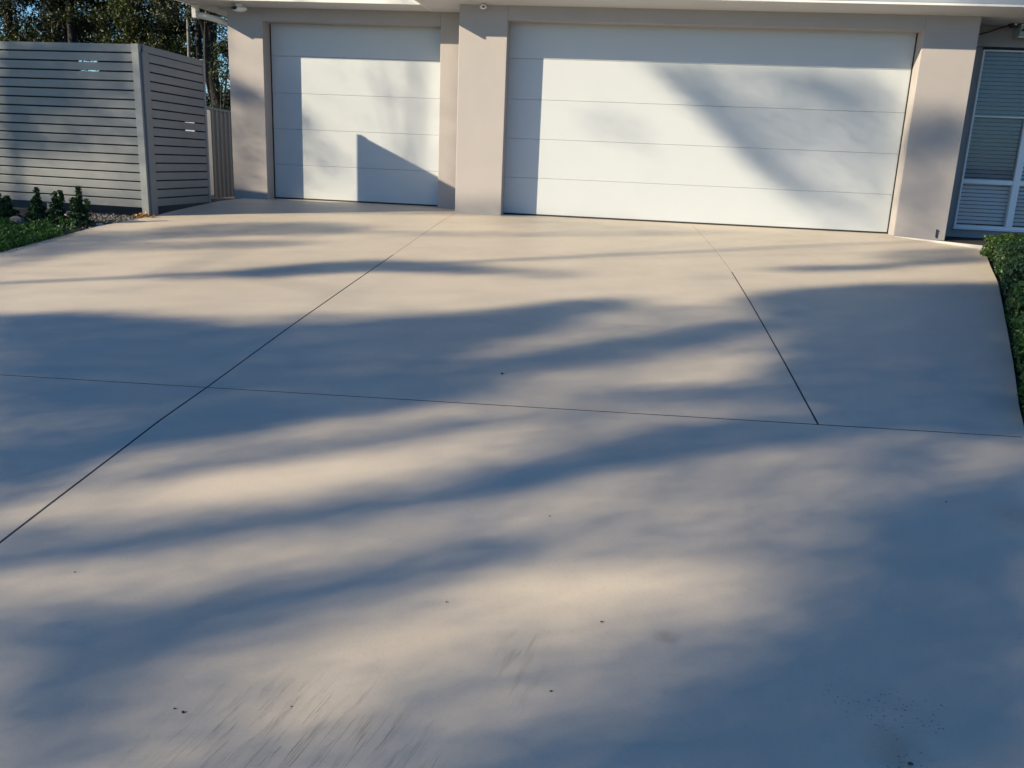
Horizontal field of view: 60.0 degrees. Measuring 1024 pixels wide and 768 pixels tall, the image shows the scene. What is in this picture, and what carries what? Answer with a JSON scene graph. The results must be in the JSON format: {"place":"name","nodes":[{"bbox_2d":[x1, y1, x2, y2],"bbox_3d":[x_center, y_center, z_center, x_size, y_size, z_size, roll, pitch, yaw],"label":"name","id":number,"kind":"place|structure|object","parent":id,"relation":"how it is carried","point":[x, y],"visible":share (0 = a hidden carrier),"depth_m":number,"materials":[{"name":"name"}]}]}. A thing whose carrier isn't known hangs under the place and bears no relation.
{"place":"outdoors","nodes":[
{"label":"outdoors","id":0,"kind":"place"},
{"bbox_2d":[25,211,139,228],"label":"gravel","id":1,"kind":"structure","parent":0,"point":[114,216],"depth_m":9.86,"materials":[{"name":"grey gravel"}]},
{"bbox_2d":[0,193,25,221],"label":"dwarf conifer","id":2,"kind":"object","parent":1,"relation":"on","point":[7,210],"visible":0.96,"depth_m":9.34,"materials":[{"name":"green plant"}]},
{"bbox_2d":[9,216,24,223],"bbox_3d":[-5.204,-1.710,9.334,0.183,0.123,0.122,4,15,7],"label":"garden rock","id":3,"kind":"object","parent":1,"relation":"on","point":[18,219],"visible":0.48,"depth_m":9.29,"materials":[{"name":"stone"}]},
{"bbox_2d":[63,185,94,226],"bbox_3d":[-4.565,-1.864,9.326,0.328,0.448,0.321,4,15,7],"label":"dwarf conifer","id":4,"kind":"object","parent":1,"relation":"on","point":[78,213],"visible":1,"depth_m":9.29,"materials":[{"name":"green plant"}]},
{"bbox_2d":[132,211,155,217],"bbox_3d":[-4.092,-1.888,9.879,0.247,0.088,0.156,2,15,-3],"label":"leaf pile","id":5,"kind":"object","parent":1,"relation":"on","point":[145,214],"visible":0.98,"depth_m":9.88,"materials":[{"name":"brown plant"}]},
{"bbox_2d":[0,0,229,105],"label":"sky","id":6,"kind":"structure","parent":0,"point":[29,10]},
{"bbox_2d":[185,110,213,195],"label":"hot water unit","id":7,"kind":"structure","parent":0,"point":[210,152],"depth_m":12.89,"materials":[{"name":"white metal"}]},
{"bbox_2d":[0,198,1023,767],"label":"driveway","id":8,"kind":"structure","parent":0,"point":[272,574],"depth_m":3.61,"materials":[{"name":"concrete"}]},
{"bbox_2d":[0,216,1017,542],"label":"control joints","id":9,"kind":"object","parent":8,"relation":"in","point":[424,400],"visible":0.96,"depth_m":4.59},
{"bbox_2d":[0,197,1023,419],"bbox_3d":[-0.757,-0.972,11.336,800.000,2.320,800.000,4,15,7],"label":"ground","id":10,"kind":"structure","parent":0,"point":[22,205],"depth_m":10.41,"materials":[{"name":"soil"}]},
{"bbox_2d":[0,217,64,250],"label":"clover patch","id":11,"kind":"object","parent":10,"relation":"on","point":[36,236],"visible":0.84,"depth_m":8.56,"materials":[{"name":"green plant"}]},
{"bbox_2d":[24,186,48,223],"bbox_3d":[-5.023,-1.886,9.389,0.322,0.422,0.306,4,15,7],"label":"dwarf conifer","id":12,"kind":"object","parent":10,"relation":"on","point":[36,209],"visible":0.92,"depth_m":9.34,"materials":[{"name":"green plant"}]},
{"bbox_2d":[0,215,78,251],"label":"ground cover","id":13,"kind":"object","parent":10,"relation":"on","point":[34,230],"visible":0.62,"depth_m":8.68,"materials":[{"name":"green plant"}]},
{"bbox_2d":[0,0,102,42],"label":"gum tree","id":14,"kind":"object","parent":10,"relation":"on","point":[47,23],"visible":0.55,"depth_m":26.98,"materials":[{"name":"green plant"}]},
{"bbox_2d":[44,190,69,224],"bbox_3d":[-4.812,-1.856,9.366,0.255,0.393,0.257,4,15,7],"label":"dwarf conifer","id":15,"kind":"object","parent":10,"relation":"on","point":[55,211],"visible":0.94,"depth_m":9.32,"materials":[{"name":"green plant"}]},
{"bbox_2d":[0,0,119,42],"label":"bushy tree","id":16,"kind":"object","parent":10,"relation":"on","point":[8,33],"visible":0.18,"depth_m":27.01,"materials":[{"name":"green plant"}]},
{"bbox_2d":[51,0,145,70],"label":"gum tree","id":17,"kind":"object","parent":10,"relation":"on","point":[71,11],"visible":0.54,"depth_m":26.51,"materials":[{"name":"green plant"}]},
{"bbox_2d":[0,41,210,217],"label":"slat screen","id":18,"kind":"object","parent":10,"relation":"on","point":[112,132],"visible":0.95,"depth_m":9.93,"materials":[{"name":"grey metal"}]},
{"bbox_2d":[18,9,230,110],"bbox_3d":[-13.459,-12.093,37.128,20.984,7.450,4.415,4,15,7],"label":"bushy tree","id":19,"kind":"object","parent":10,"relation":"on","point":[93,40],"visible":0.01,"depth_m":36.95,"materials":[{"name":"green plant"}]},
{"bbox_2d":[77,0,224,59],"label":"bushy tree","id":20,"kind":"object","parent":10,"relation":"on","point":[130,36],"visible":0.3,"depth_m":26.03,"materials":[{"name":"green plant"}]},
{"bbox_2d":[99,0,226,58],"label":"bushy tree","id":21,"kind":"object","parent":10,"relation":"on","point":[162,40],"visible":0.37,"depth_m":25.36,"materials":[{"name":"green plant"}]},
{"bbox_2d":[127,0,225,58],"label":"gum tree","id":22,"kind":"object","parent":10,"relation":"on","point":[198,33],"visible":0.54,"depth_m":24.28,"materials":[{"name":"green plant"}]},
{"bbox_2d":[175,4,211,56],"bbox_3d":[-8.794,-8.587,24.556,1.502,7.087,2.086,-4,16,-22],"label":"gum tree","id":23,"kind":"object","parent":10,"relation":"on","point":[188,40],"visible":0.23,"depth_m":24.32,"materials":[{"name":"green plant"}]},
{"bbox_2d":[199,9,225,107],"bbox_3d":[-8.183,-11.146,25.089,5.570,11.822,4.804,4,15,7],"label":"gum tree","id":24,"kind":"object","parent":10,"relation":"on","point":[209,35],"visible":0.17,"depth_m":24.70,"materials":[{"name":"green plant"}]},
{"bbox_2d":[205,14,230,110],"bbox_3d":[-7.857,-7.417,23.420,2.413,5.508,2.316,4,15,7],"label":"bushy tree","id":25,"kind":"object","parent":10,"relation":"on","point":[224,51],"visible":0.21,"depth_m":23.15,"materials":[{"name":"green plant"}]},
{"bbox_2d":[207,107,234,197],"bbox_3d":[-6.368,-4.253,16.697,0.084,1.998,9.460,4,15,7],"label":"steel fence","id":26,"kind":"object","parent":10,"relation":"on","point":[222,148],"visible":0.05,"depth_m":18.62,"materials":[{"name":"metal"}]},
{"bbox_2d":[175,0,1023,240],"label":"garage house","id":27,"kind":"structure","parent":10,"relation":"on","point":[902,118],"depth_m":10.68,"materials":[{"name":"paint"}]},
{"bbox_2d":[231,4,246,11],"bbox_3d":[-3.450,-4.754,11.214,0.200,0.091,0.162,4,15,7],"label":"security camera","id":28,"kind":"object","parent":27,"relation":"attached to","point":[239,8],"visible":1,"depth_m":11.17,"materials":[{"name":"plastic"}]},
{"bbox_2d":[271,24,440,205],"bbox_3d":[-2.061,-3.627,11.820,2.440,2.370,0.060,4,15,7],"label":"garage door","id":29,"kind":"structure","parent":27,"relation":"in","point":[356,108],"depth_m":11.80,"materials":[{"name":"metal"}]},
{"bbox_2d":[504,23,916,233],"bbox_3d":[2.249,-3.122,10.627,4.754,2.370,0.060,4,15,7],"label":"garage door","id":30,"kind":"structure","parent":27,"relation":"in","point":[769,128],"depth_m":10.60,"materials":[{"name":"metal"}]},
{"bbox_2d":[953,49,1023,230],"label":"window frame","id":31,"kind":"structure","parent":27,"relation":"in","point":[991,188],"depth_m":10.75,"materials":[{"name":"white metal"}]},
{"bbox_2d":[979,23,1018,34],"bbox_3d":[5.513,-4.098,10.220,0.574,0.164,0.098,10,17,26],"label":"spotlight","id":32,"kind":"object","parent":27,"relation":"attached to","point":[1013,25],"visible":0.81,"depth_m":10.13,"materials":[{"name":"plastic"}]},
{"bbox_2d":[1012,24,1023,38],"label":"outdoor wall unit","id":33,"kind":"structure","parent":27,"relation":"attached to","point":[1018,32],"depth_m":10.13,"materials":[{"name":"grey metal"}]},
{"bbox_2d":[894,236,991,249],"bbox_3d":[4.837,-1.565,9.933,0.018,0.062,1.161,-11,20,-39],"label":"edging strip","id":34,"kind":"object","parent":10,"relation":"on","point":[963,245],"visible":0.26,"depth_m":9.85,"materials":[{"name":"paint"}]},
{"bbox_2d":[937,236,986,244],"bbox_3d":[5.911,-1.566,10.144,2.600,0.038,1.590,4,15,7],"label":"mulch bed","id":35,"kind":"object","parent":10,"relation":"on","point":[974,241],"visible":0.29,"depth_m":10.46,"materials":[{"name":"black soil"}]},
{"bbox_2d":[979,233,1023,262],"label":"border shrub","id":36,"kind":"object","parent":10,"relation":"on","point":[992,241],"visible":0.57,"depth_m":9.10,"materials":[{"name":"green plant"}]},
{"bbox_2d":[992,240,1023,280],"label":"border shrub","id":37,"kind":"object","parent":10,"relation":"on","point":[1008,250],"visible":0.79,"depth_m":8.26,"materials":[{"name":"green plant"}]},
{"bbox_2d":[1000,255,1023,304],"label":"border shrub","id":38,"kind":"object","parent":10,"relation":"on","point":[1014,269],"visible":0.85,"depth_m":7.26,"materials":[{"name":"green plant"}]},
{"bbox_2d":[1004,280,1023,334],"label":"border shrub","id":39,"kind":"object","parent":10,"relation":"on","point":[1014,307],"visible":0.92,"depth_m":6.35,"materials":[{"name":"green plant"}]},
{"bbox_2d":[1009,314,1023,375],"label":"border shrub","id":40,"kind":"object","parent":10,"relation":"on","point":[1017,344],"visible":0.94,"depth_m":5.53,"materials":[{"name":"green plant"}]},
{"bbox_2d":[1017,361,1023,424],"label":"border shrub","id":41,"kind":"object","parent":10,"relation":"on","point":[1020,391],"visible":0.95,"depth_m":4.89,"materials":[{"name":"green plant"}]},
{"bbox_2d":[273,198,891,235],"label":"garage floor","id":42,"kind":"structure","parent":0,"point":[604,219],"depth_m":10.90,"materials":[{"name":"concrete"}]}
]}

